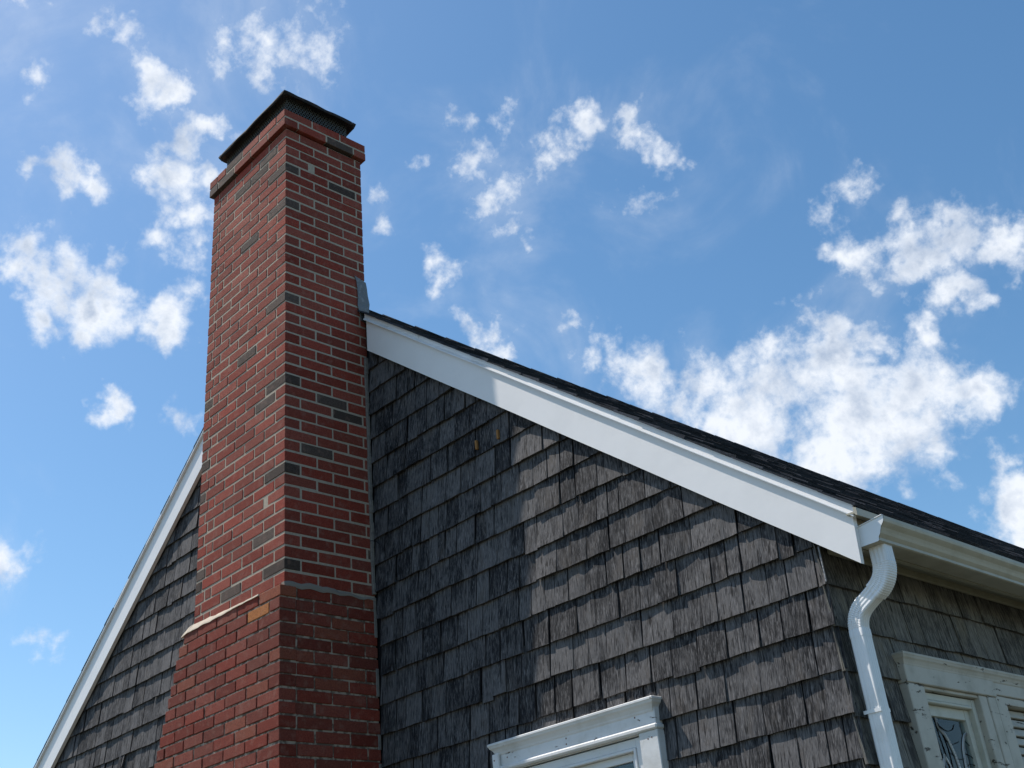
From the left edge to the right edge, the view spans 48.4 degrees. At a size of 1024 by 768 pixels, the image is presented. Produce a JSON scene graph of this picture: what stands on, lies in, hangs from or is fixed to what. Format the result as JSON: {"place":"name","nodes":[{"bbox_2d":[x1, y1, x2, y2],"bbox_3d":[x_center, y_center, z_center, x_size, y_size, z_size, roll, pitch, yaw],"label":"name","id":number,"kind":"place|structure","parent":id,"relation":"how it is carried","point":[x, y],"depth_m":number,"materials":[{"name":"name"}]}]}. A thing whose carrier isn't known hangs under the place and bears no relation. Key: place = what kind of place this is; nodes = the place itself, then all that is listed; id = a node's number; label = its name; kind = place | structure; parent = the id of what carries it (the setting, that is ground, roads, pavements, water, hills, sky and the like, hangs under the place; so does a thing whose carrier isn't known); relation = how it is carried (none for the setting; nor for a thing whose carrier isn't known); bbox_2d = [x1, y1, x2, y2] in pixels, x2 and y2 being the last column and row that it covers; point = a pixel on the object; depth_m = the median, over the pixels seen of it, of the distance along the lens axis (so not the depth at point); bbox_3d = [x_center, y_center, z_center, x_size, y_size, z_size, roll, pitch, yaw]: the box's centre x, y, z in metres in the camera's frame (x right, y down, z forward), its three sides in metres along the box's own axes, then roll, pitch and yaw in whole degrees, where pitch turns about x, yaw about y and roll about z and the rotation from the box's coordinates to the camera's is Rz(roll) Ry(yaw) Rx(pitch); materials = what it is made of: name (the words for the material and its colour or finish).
{"place":"outdoors","nodes":[
{"label":"outdoors","id":0,"kind":"place"},
{"bbox_2d":[0,0,1023,767],"label":"sky","id":1,"kind":"structure","parent":0,"point":[792,231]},
{"bbox_2d":[33,90,1023,767],"bbox_3d":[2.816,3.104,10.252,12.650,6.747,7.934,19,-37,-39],"label":"house","id":2,"kind":"structure","parent":0,"point":[377,540],"depth_m":5.55,"materials":[{"name":"grey wood"}]},
{"bbox_2d":[487,695,668,767],"bbox_3d":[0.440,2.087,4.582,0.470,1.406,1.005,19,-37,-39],"label":"window","id":3,"kind":"structure","parent":2,"relation":"in","point":[630,734],"depth_m":4.66,"materials":[{"name":"white paint"}]},
{"bbox_2d":[891,650,1023,767],"bbox_3d":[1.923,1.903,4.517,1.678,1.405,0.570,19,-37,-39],"label":"window","id":4,"kind":"structure","parent":2,"relation":"in","point":[986,730],"depth_m":4.37,"materials":[{"name":"beige paint"}]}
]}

